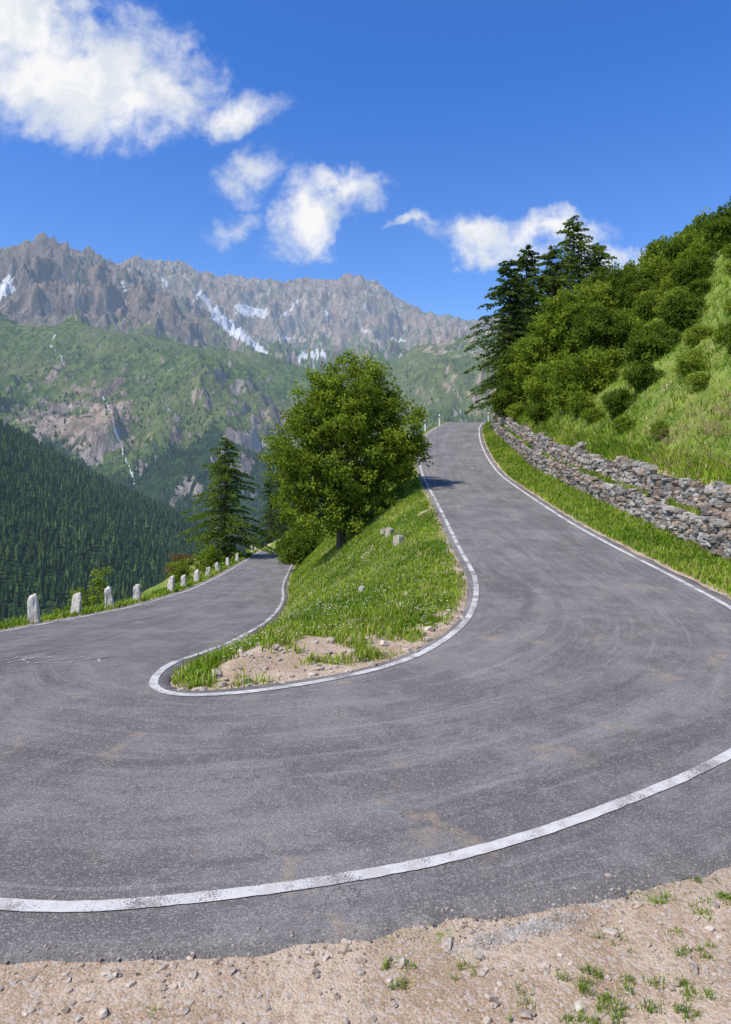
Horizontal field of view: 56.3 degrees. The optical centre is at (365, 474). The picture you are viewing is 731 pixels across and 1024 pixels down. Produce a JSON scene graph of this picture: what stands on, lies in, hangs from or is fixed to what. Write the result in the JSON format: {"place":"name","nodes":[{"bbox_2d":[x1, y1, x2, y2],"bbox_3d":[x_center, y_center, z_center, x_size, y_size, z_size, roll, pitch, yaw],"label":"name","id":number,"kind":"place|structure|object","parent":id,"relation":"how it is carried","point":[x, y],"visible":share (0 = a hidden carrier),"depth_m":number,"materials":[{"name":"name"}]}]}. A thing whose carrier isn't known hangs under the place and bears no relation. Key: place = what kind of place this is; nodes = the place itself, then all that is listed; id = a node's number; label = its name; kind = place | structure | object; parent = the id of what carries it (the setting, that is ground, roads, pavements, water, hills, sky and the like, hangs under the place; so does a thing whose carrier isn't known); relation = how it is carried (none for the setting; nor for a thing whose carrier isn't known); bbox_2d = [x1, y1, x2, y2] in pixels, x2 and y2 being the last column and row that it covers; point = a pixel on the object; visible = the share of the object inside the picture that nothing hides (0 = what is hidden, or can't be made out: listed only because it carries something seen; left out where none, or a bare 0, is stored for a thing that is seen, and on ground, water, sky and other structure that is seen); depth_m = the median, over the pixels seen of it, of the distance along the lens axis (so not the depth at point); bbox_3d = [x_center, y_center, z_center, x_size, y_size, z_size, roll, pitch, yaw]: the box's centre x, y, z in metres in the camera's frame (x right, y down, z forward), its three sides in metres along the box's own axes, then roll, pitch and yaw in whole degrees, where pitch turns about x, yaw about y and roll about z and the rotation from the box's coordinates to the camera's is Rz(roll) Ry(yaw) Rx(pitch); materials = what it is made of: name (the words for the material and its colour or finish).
{"place":"outdoors","nodes":[
{"label":"outdoors","id":0,"kind":"place"},
{"bbox_2d":[0,231,542,623],"bbox_3d":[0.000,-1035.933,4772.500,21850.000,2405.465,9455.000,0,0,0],"label":"mountain terrain","id":1,"kind":"structure","parent":0,"point":[62,294],"depth_m":2636.47,"materials":[{"name":"stone"}]},
{"bbox_2d":[0,419,254,622],"bbox_3d":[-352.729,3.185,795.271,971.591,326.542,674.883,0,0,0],"label":"conifer forest","id":2,"kind":"object","parent":1,"relation":"on","point":[124,582],"visible":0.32,"depth_m":750.62,"materials":[{"name":"green plant"}]},
{"bbox_2d":[0,333,490,544],"bbox_3d":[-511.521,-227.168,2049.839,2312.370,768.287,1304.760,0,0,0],"label":"conifer forest","id":3,"kind":"object","parent":1,"relation":"on","point":[179,452],"visible":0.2,"depth_m":1851.10,"materials":[{"name":"green plant"}]},
{"bbox_2d":[0,422,730,964],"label":"road","id":4,"kind":"structure","parent":0,"point":[566,616],"depth_m":6.76,"materials":[{"name":"asphalt"}]},
{"bbox_2d":[3,656,105,662],"bbox_3d":[-5.177,2.925,10.832,2.276,0.195,1.146,0,0,0],"label":"chalk writing","id":5,"kind":"object","parent":4,"relation":"on","point":[52,660],"visible":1,"depth_m":10.74},
{"bbox_2d":[149,422,478,695],"bbox_3d":[1.753,2.986,56.283,45.600,19.851,95.478,0,0,0],"label":"road edge line","id":6,"kind":"object","parent":4,"relation":"on","point":[153,682],"visible":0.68,"depth_m":10.80,"materials":[{"name":"paint"}]},
{"bbox_2d":[20,675,707,897],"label":"loose chippings","id":7,"kind":"object","parent":4,"relation":"on","point":[292,842],"visible":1,"depth_m":6.20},
{"bbox_2d":[0,422,730,911],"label":"road edge line","id":8,"kind":"object","parent":4,"relation":"on","point":[12,904],"visible":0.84,"depth_m":4.81,"materials":[{"name":"paint"}]},
{"bbox_2d":[0,249,730,1023],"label":"ground","id":9,"kind":"structure","parent":0,"point":[436,995],"depth_m":3.86,"materials":[{"name":"soil"}]},
{"bbox_2d":[27,594,39,623],"bbox_3d":[-9.717,3.997,20.002,0.370,1.055,0.291,-1,0,-16],"label":"stone bollard","id":10,"kind":"object","parent":9,"relation":"on","point":[33,608],"visible":0.8,"depth_m":19.90,"materials":[{"name":"stone"}]},
{"bbox_2d":[70,592,81,613],"bbox_3d":[-9.843,4.450,23.265,0.364,0.907,0.287,1,-11,0],"label":"stone bollard","id":11,"kind":"object","parent":9,"relation":"on","point":[76,605],"visible":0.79,"depth_m":23.18,"materials":[{"name":"stone"}]},
{"bbox_2d":[52,565,112,613],"bbox_3d":[-12.445,5.540,30.053,2.497,3.153,1.674,0,0,0],"label":"shrub","id":12,"kind":"object","parent":9,"relation":"on","point":[94,596],"visible":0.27,"depth_m":29.95,"materials":[{"name":"green plant"}]},
{"bbox_2d":[104,586,113,607],"bbox_3d":[-9.863,4.778,26.179,0.394,1.032,0.272,-7,4,-16],"label":"stone bollard","id":13,"kind":"object","parent":9,"relation":"on","point":[108,598],"visible":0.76,"depth_m":26.08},
{"bbox_2d":[0,549,257,628],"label":"grass","id":14,"kind":"structure","parent":9,"relation":"on","point":[20,621],"depth_m":28.22,"materials":[{"name":"plant"}]},
{"bbox_2d":[133,584,140,601],"bbox_3d":[-9.779,5.115,29.191,0.381,0.918,0.291,0,2,-7],"label":"stone bollard","id":15,"kind":"object","parent":9,"relation":"on","point":[136,591],"visible":0.77,"depth_m":29.09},
{"bbox_2d":[167,575,174,590],"bbox_3d":[-9.927,5.639,34.825,0.366,1.030,0.287,3,-5,15],"label":"stone bollard","id":16,"kind":"object","parent":9,"relation":"on","point":[171,584],"visible":0.77,"depth_m":34.75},
{"bbox_2d":[164,558,193,583],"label":"shrub","id":17,"kind":"object","parent":9,"relation":"on","point":[176,574],"visible":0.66,"depth_m":43.84,"materials":[{"name":"green plant"}]},
{"bbox_2d":[163,553,201,581],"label":"shrub","id":18,"kind":"object","parent":9,"relation":"on","point":[175,558],"visible":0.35,"depth_m":48.86,"materials":[{"name":"green plant"}]},
{"bbox_2d":[180,574,186,586],"bbox_3d":[-10.109,5.972,37.998,0.362,0.903,0.300,2,2,10],"label":"stone bollard","id":19,"kind":"object","parent":9,"relation":"on","point":[183,580],"visible":0.74,"depth_m":37.90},
{"bbox_2d":[194,569,199,581],"bbox_3d":[-10.397,6.284,42.002,0.361,0.960,0.284,1,-1,-1],"label":"stone bollard","id":20,"kind":"object","parent":9,"relation":"on","point":[196,576],"visible":0.77,"depth_m":41.90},
{"bbox_2d":[205,567,209,576],"bbox_3d":[-10.735,6.690,46.497,0.360,0.883,0.291,2,1,-6],"label":"stone bollard","id":21,"kind":"object","parent":9,"relation":"on","point":[207,571],"visible":0.68,"depth_m":46.39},
{"bbox_2d":[193,544,225,572],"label":"shrub","id":22,"kind":"object","parent":9,"relation":"on","point":[210,556],"visible":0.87,"depth_m":56.60,"materials":[{"name":"green plant"}]},
{"bbox_2d":[215,562,219,570],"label":"stone bollard","id":23,"kind":"object","parent":9,"relation":"on","point":[217,567],"visible":0.77,"depth_m":51.38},
{"bbox_2d":[176,437,276,568],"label":"conifer tree","id":24,"kind":"object","parent":9,"relation":"on","point":[226,513],"visible":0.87,"depth_m":67.42,"materials":[{"name":"green plant"}]},
{"bbox_2d":[251,467,282,547],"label":"spruce tree","id":25,"kind":"object","parent":9,"relation":"on","point":[269,539],"visible":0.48,"depth_m":107.63,"materials":[{"name":"green plant"}]},
{"bbox_2d":[262,471,297,540],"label":"spruce tree","id":26,"kind":"object","parent":9,"relation":"on","point":[281,530],"visible":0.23,"depth_m":103.65,"materials":[{"name":"green plant"}]},
{"bbox_2d":[273,524,320,563],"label":"shrub","id":27,"kind":"object","parent":9,"relation":"on","point":[277,548],"visible":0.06,"depth_m":60.01,"materials":[{"name":"green plant"}]},
{"bbox_2d":[275,527,326,565],"bbox_3d":[-5.000,5.412,52.064,3.613,3.505,3.598,0,0,-44],"label":"shrub","id":28,"kind":"object","parent":9,"relation":"on","point":[297,550],"visible":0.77,"depth_m":51.23,"materials":[{"name":"green plant"}]},
{"bbox_2d":[170,421,466,689],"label":"grass","id":29,"kind":"structure","parent":9,"relation":"on","point":[202,666],"depth_m":16.11,"materials":[{"name":"plant"}]},
{"bbox_2d":[209,490,455,659],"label":"wildflowers","id":30,"kind":"object","parent":9,"relation":"on","point":[343,595],"visible":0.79,"depth_m":16.46,"materials":[{"name":"green plant"}]},
{"bbox_2d":[257,349,433,548],"bbox_3d":[-1.077,-0.925,35.117,9.194,11.198,6.498,0,0,0],"label":"deciduous tree","id":31,"kind":"object","parent":9,"relation":"on","point":[355,416],"visible":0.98,"depth_m":34.02,"materials":[{"name":"green plant"}]},
{"bbox_2d":[1,853,728,986],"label":"asphalt crumbs","id":32,"kind":"object","parent":9,"relation":"on","point":[346,947],"visible":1,"depth_m":4.11,"materials":[{"name":"asphalt"}]},
{"bbox_2d":[385,527,394,537],"bbox_3d":[0.953,2.283,26.497,0.271,0.508,0.352,0,0,-24],"label":"boulder","id":33,"kind":"object","parent":9,"relation":"on","point":[388,530],"visible":0.58,"depth_m":26.41,"materials":[{"name":"stone"}]},
{"bbox_2d":[393,535,403,545],"bbox_3d":[1.153,2.327,23.499,0.256,0.548,0.390,0,0,-36],"label":"boulder","id":34,"kind":"object","parent":9,"relation":"on","point":[396,538],"visible":0.52,"depth_m":23.41,"materials":[{"name":"stone"}]},
{"bbox_2d":[144,874,730,1023],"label":"grass","id":35,"kind":"structure","parent":9,"relation":"on","point":[627,979],"depth_m":3.72,"materials":[{"name":"plant"}]},
{"bbox_2d":[463,259,545,413],"bbox_3d":[13.637,-12.948,64.089,10.379,14.600,8.783,0,0,-38],"label":"larch tree","id":36,"kind":"object","parent":9,"relation":"on","point":[515,293],"visible":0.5,"depth_m":63.63,"materials":[{"name":"green plant"}]},
{"bbox_2d":[488,388,526,419],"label":"shrub","id":37,"kind":"object","parent":9,"relation":"on","point":[497,401],"visible":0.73,"depth_m":55.86,"materials":[{"name":"green plant"}]},
{"bbox_2d":[494,337,529,402],"bbox_3d":[12.632,-8.039,55.976,4.072,6.666,4.332,0,0,0],"label":"deciduous tree","id":38,"kind":"object","parent":9,"relation":"on","point":[506,376],"visible":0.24,"depth_m":55.55,"materials":[{"name":"green plant"}]},
{"bbox_2d":[504,401,530,420],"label":"shrub","id":39,"kind":"object","parent":9,"relation":"on","point":[515,409],"visible":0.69,"depth_m":51.57,"materials":[{"name":"green plant"}]},
{"bbox_2d":[483,244,555,391],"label":"larch tree","id":40,"kind":"object","parent":9,"relation":"on","point":[531,262],"visible":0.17,"depth_m":67.69,"materials":[{"name":"green plant"}]},
{"bbox_2d":[525,402,556,422],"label":"shrub","id":41,"kind":"object","parent":9,"relation":"on","point":[538,411],"visible":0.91,"depth_m":43.69,"materials":[{"name":"green plant"}]},
{"bbox_2d":[520,360,568,406],"bbox_3d":[12.568,-5.979,46.418,3.919,3.846,3.692,0,0,0],"label":"shrub","id":42,"kind":"object","parent":9,"relation":"on","point":[535,386],"visible":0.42,"depth_m":46.18,"materials":[{"name":"green plant"}]},
{"bbox_2d":[516,245,581,345],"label":"larch tree","id":43,"kind":"object","parent":9,"relation":"on","point":[555,279],"visible":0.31,"depth_m":65.75,"materials":[{"name":"green plant"}]},
{"bbox_2d":[508,286,596,393],"bbox_3d":[14.437,-9.696,50.886,7.857,8.802,6.204,0,0,0],"label":"deciduous tree","id":44,"kind":"object","parent":9,"relation":"on","point":[558,337],"visible":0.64,"depth_m":49.92,"materials":[{"name":"green plant"}]},
{"bbox_2d":[536,215,604,306],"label":"larch tree","id":45,"kind":"object","parent":9,"relation":"on","point":[578,260],"visible":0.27,"depth_m":69.51,"materials":[{"name":"green plant"}]},
{"bbox_2d":[563,390,597,418],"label":"shrub","id":46,"kind":"object","parent":9,"relation":"on","point":[579,401],"visible":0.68,"depth_m":37.60,"materials":[{"name":"green plant"}]},
{"bbox_2d":[544,278,618,327],"bbox_3d":[18.061,-12.852,57.098,6.537,7.411,5.589,0,0,0],"label":"deciduous tree","id":47,"kind":"object","parent":9,"relation":"on","point":[588,286],"visible":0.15,"depth_m":55.76,"materials":[{"name":"green plant"}]},
{"bbox_2d":[543,345,632,413],"bbox_3d":[13.935,-5.692,40.947,6.552,4.221,4.170,0,0,0],"label":"shrub","id":48,"kind":"object","parent":9,"relation":"on","point":[579,375],"visible":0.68,"depth_m":40.24,"materials":[{"name":"green plant"}]},
{"bbox_2d":[579,406,604,423],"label":"shrub","id":49,"kind":"object","parent":9,"relation":"on","point":[593,413],"visible":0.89,"depth_m":34.76,"materials":[{"name":"green plant"}]},
{"bbox_2d":[575,242,617,282],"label":"larch tree","id":50,"kind":"object","parent":9,"relation":"on","point":[605,256],"visible":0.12,"depth_m":71.60,"materials":[{"name":"green plant"}]},
{"bbox_2d":[568,300,643,369],"bbox_3d":[15.349,-8.445,42.516,5.281,4.596,4.037,0,0,0],"label":"shrub","id":51,"kind":"object","parent":9,"relation":"on","point":[604,330],"visible":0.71,"depth_m":41.85,"materials":[{"name":"green plant"}]},
{"bbox_2d":[482,421,730,597],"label":"grass","id":52,"kind":"structure","parent":9,"relation":"on","point":[548,488],"depth_m":23.79,"materials":[{"name":"plant"}]},
{"bbox_2d":[491,412,730,561],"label":"stones","id":53,"kind":"object","parent":9,"relation":"on","point":[709,527],"visible":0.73,"depth_m":23.92,"materials":[{"name":"stone"}]},
{"bbox_2d":[493,416,701,514],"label":"grass","id":54,"kind":"structure","parent":53,"relation":"on","point":[670,502],"depth_m":27.48,"materials":[{"name":"plant"}]},
{"bbox_2d":[598,306,634,318],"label":"shrub","id":55,"kind":"object","parent":9,"relation":"on","point":[628,311],"visible":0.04,"depth_m":50.85,"materials":[{"name":"green plant"}]},
{"bbox_2d":[502,241,730,485],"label":"grass","id":56,"kind":"structure","parent":9,"relation":"on","point":[625,413],"depth_m":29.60,"materials":[{"name":"plant"}]},
{"bbox_2d":[601,387,637,416],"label":"shrub","id":57,"kind":"object","parent":9,"relation":"on","point":[615,401],"visible":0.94,"depth_m":32.68,"materials":[{"name":"green plant"}]},
{"bbox_2d":[585,261,655,308],"bbox_3d":[23.105,-16.311,61.819,6.351,6.203,5.011,0,0,0],"label":"deciduous tree","id":58,"kind":"object","parent":9,"relation":"on","point":[620,277],"visible":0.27,"depth_m":61.05,"materials":[{"name":"green plant"}]},
{"bbox_2d":[599,284,642,312],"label":"shrub","id":59,"kind":"object","parent":9,"relation":"on","point":[625,298],"visible":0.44,"depth_m":55.37,"materials":[{"name":"green plant"}]},
{"bbox_2d":[610,414,635,432],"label":"shrub","id":60,"kind":"object","parent":9,"relation":"on","point":[619,424],"visible":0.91,"depth_m":29.73,"materials":[{"name":"green plant"}]},
{"bbox_2d":[626,315,647,336],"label":"shrub","id":61,"kind":"object","parent":9,"relation":"on","point":[638,321],"visible":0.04,"depth_m":44.16,"materials":[{"name":"green plant"}]},
{"bbox_2d":[617,278,659,306],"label":"shrub","id":62,"kind":"object","parent":9,"relation":"on","point":[639,286],"visible":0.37,"depth_m":59.37,"materials":[{"name":"green plant"}]},
{"bbox_2d":[622,256,657,274],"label":"shrub","id":63,"kind":"object","parent":9,"relation":"on","point":[625,266],"visible":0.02,"depth_m":69.96,"materials":[{"name":"green plant"}]},
{"bbox_2d":[557,446,728,522],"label":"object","id":64,"kind":"object","parent":9,"relation":"on","point":[609,462],"visible":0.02,"depth_m":23.04,"materials":[{"name":"stone"}]},
{"bbox_2d":[622,362,665,391],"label":"shrub","id":65,"kind":"object","parent":9,"relation":"on","point":[640,376],"visible":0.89,"depth_m":33.69,"materials":[{"name":"green plant"}]},
{"bbox_2d":[631,287,661,304],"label":"shrub","id":66,"kind":"object","parent":9,"relation":"on","point":[653,292],"visible":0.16,"depth_m":56.41,"materials":[{"name":"green plant"}]},
{"bbox_2d":[621,328,674,368],"bbox_3d":[15.186,-6.484,36.637,3.450,2.734,2.837,0,0,-29],"label":"shrub","id":67,"kind":"object","parent":9,"relation":"on","point":[646,349],"visible":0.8,"depth_m":36.14,"materials":[{"name":"green plant"}]},
{"bbox_2d":[632,291,664,326],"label":"shrub","id":68,"kind":"object","parent":9,"relation":"on","point":[643,309],"visible":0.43,"depth_m":46.16,"materials":[{"name":"green plant"}]},
{"bbox_2d":[635,266,668,287],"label":"shrub","id":69,"kind":"object","parent":9,"relation":"on","point":[656,277],"visible":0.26,"depth_m":60.89,"materials":[{"name":"green plant"}]},
{"bbox_2d":[631,255,673,278],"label":"shrub","id":70,"kind":"object","parent":9,"relation":"on","point":[644,264],"visible":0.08,"depth_m":65.91,"materials":[{"name":"green plant"}]},
{"bbox_2d":[629,320,682,360],"bbox_3d":[16.122,-7.181,37.687,2.483,2.542,3.019,0,0,-16],"label":"shrub","id":71,"kind":"object","parent":9,"relation":"on","point":[668,333],"visible":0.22,"depth_m":37.18,"materials":[{"name":"green plant"}]},
{"bbox_2d":[642,317,673,330],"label":"shrub","id":72,"kind":"object","parent":9,"relation":"on","point":[651,324],"visible":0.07,"depth_m":41.55,"materials":[{"name":"green plant"}]},
{"bbox_2d":[637,237,682,264],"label":"shrub","id":73,"kind":"object","parent":9,"relation":"on","point":[652,247],"visible":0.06,"depth_m":69.39,"materials":[{"name":"green plant"}]},
{"bbox_2d":[649,419,670,440],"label":"shrub","id":74,"kind":"object","parent":9,"relation":"on","point":[660,425],"visible":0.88,"depth_m":25.73,"materials":[{"name":"green plant"}]},
{"bbox_2d":[641,253,683,285],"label":"shrub","id":75,"kind":"object","parent":9,"relation":"on","point":[662,263],"visible":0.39,"depth_m":61.40,"materials":[{"name":"green plant"}]},
{"bbox_2d":[658,272,680,293],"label":"shrub","id":76,"kind":"object","parent":9,"relation":"on","point":[666,281],"visible":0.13,"depth_m":55.83,"materials":[{"name":"green plant"}]},
{"bbox_2d":[648,228,697,256],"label":"shrub","id":77,"kind":"object","parent":9,"relation":"on","point":[663,238],"visible":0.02,"depth_m":71.57,"materials":[{"name":"green plant"}]},
{"bbox_2d":[652,284,697,316],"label":"shrub","id":78,"kind":"object","parent":9,"relation":"on","point":[664,297],"visible":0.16,"depth_m":43.78,"materials":[{"name":"green plant"}]},
{"bbox_2d":[658,234,697,264],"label":"shrub","id":79,"kind":"object","parent":9,"relation":"on","point":[672,249],"visible":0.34,"depth_m":64.70,"materials":[{"name":"green plant"}]},
{"bbox_2d":[628,383,730,514],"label":"grass","id":80,"kind":"structure","parent":9,"relation":"on","point":[706,430],"depth_m":23.23,"materials":[{"name":"plant"}]},
{"bbox_2d":[655,287,709,332],"bbox_3d":[17.764,-8.983,38.199,2.483,2.725,3.019,0,0,-3],"label":"shrub","id":81,"kind":"object","parent":9,"relation":"on","point":[676,311],"visible":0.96,"depth_m":37.84,"materials":[{"name":"green plant"}]},
{"bbox_2d":[668,215,710,242],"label":"shrub","id":82,"kind":"object","parent":9,"relation":"on","point":[698,222],"visible":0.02,"depth_m":74.45,"materials":[{"name":"green plant"}]},
{"bbox_2d":[676,241,702,262],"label":"shrub","id":83,"kind":"object","parent":9,"relation":"on","point":[683,254],"visible":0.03,"depth_m":57.84,"materials":[{"name":"green plant"}]},
{"bbox_2d":[670,353,709,377],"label":"shrub","id":84,"kind":"object","parent":9,"relation":"on","point":[683,366],"visible":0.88,"depth_m":28.69,"materials":[{"name":"green plant"}]},
{"bbox_2d":[675,346,705,364],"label":"shrub","id":85,"kind":"object","parent":9,"relation":"on","point":[694,351],"visible":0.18,"depth_m":30.76,"materials":[{"name":"green plant"}]},
{"bbox_2d":[669,256,712,289],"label":"shrub","id":86,"kind":"object","parent":9,"relation":"on","point":[684,272],"visible":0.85,"depth_m":46.50,"materials":[{"name":"green plant"}]},
{"bbox_2d":[672,207,712,240],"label":"shrub","id":87,"kind":"object","parent":9,"relation":"on","point":[702,216],"visible":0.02,"depth_m":79.30,"materials":[{"name":"green plant"}]},
{"bbox_2d":[683,226,703,242],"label":"shrub","id":88,"kind":"object","parent":9,"relation":"on","point":[694,233],"visible":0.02,"depth_m":67.45,"materials":[{"name":"green plant"}]},
{"bbox_2d":[682,321,713,348],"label":"shrub","id":89,"kind":"object","parent":9,"relation":"on","point":[695,334],"visible":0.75,"depth_m":33.69,"materials":[{"name":"green plant"}]},
{"bbox_2d":[683,369,712,392],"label":"shrub","id":90,"kind":"object","parent":9,"relation":"on","point":[699,379],"visible":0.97,"depth_m":26.84,"materials":[{"name":"green plant"}]},
{"bbox_2d":[681,253,715,277],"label":"shrub","id":91,"kind":"object","parent":9,"relation":"on","point":[703,259],"visible":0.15,"depth_m":48.92,"materials":[{"name":"green plant"}]},
{"bbox_2d":[686,276,713,297],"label":"shrub","id":92,"kind":"object","parent":9,"relation":"on","point":[697,286],"visible":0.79,"depth_m":42.73,"materials":[{"name":"green plant"}]},
{"bbox_2d":[686,232,713,248],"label":"shrub","id":93,"kind":"object","parent":9,"relation":"on","point":[698,240],"visible":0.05,"depth_m":61.63,"materials":[{"name":"green plant"}]},
{"bbox_2d":[685,242,717,258],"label":"shrub","id":94,"kind":"object","parent":9,"relation":"on","point":[695,249],"visible":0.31,"depth_m":53.51,"materials":[{"name":"green plant"}]},
{"bbox_2d":[698,201,730,232],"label":"shrub","id":95,"kind":"object","parent":9,"relation":"on","point":[720,212],"visible":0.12,"depth_m":62.12,"materials":[{"name":"green plant"}]},
{"bbox_2d":[701,214,730,252],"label":"shrub","id":96,"kind":"object","parent":9,"relation":"on","point":[719,229],"visible":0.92,"depth_m":49.66,"materials":[{"name":"green plant"}]},
{"bbox_2d":[713,321,730,341],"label":"shrub","id":97,"kind":"object","parent":9,"relation":"on","point":[717,334],"visible":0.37,"depth_m":31.12,"materials":[{"name":"green plant"}]},
{"bbox_2d":[720,321,730,353],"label":"shrub","id":98,"kind":"object","parent":9,"relation":"on","point":[727,336],"visible":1,"depth_m":29.00,"materials":[{"name":"green plant"}]},
{"bbox_2d":[720,243,730,259],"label":"shrub","id":99,"kind":"object","parent":9,"relation":"on","point":[727,247],"visible":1,"depth_m":45.01,"materials":[{"name":"green plant"}]},
{"bbox_2d":[722,297,730,315],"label":"shrub","id":100,"kind":"object","parent":9,"relation":"on","point":[728,306],"visible":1,"depth_m":34.18,"materials":[{"name":"green plant"}]},
{"bbox_2d":[722,261,730,275],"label":"shrub","id":101,"kind":"object","parent":9,"relation":"on","point":[728,265],"visible":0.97,"depth_m":42.21,"materials":[{"name":"green plant"}]},
{"bbox_2d":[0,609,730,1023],"bbox_3d":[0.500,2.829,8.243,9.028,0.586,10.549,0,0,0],"label":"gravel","id":102,"kind":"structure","parent":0,"point":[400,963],"depth_m":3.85,"materials":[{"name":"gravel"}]},
{"bbox_2d":[0,0,730,320],"label":"sky","id":103,"kind":"structure","parent":0,"point":[415,148],"materials":[{"name":"blue"}]},
{"bbox_2d":[403,882,668,968],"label":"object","id":104,"kind":"object","parent":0,"point":[536,929],"visible":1,"depth_m":4.19,"materials":[{"name":"gravel"}]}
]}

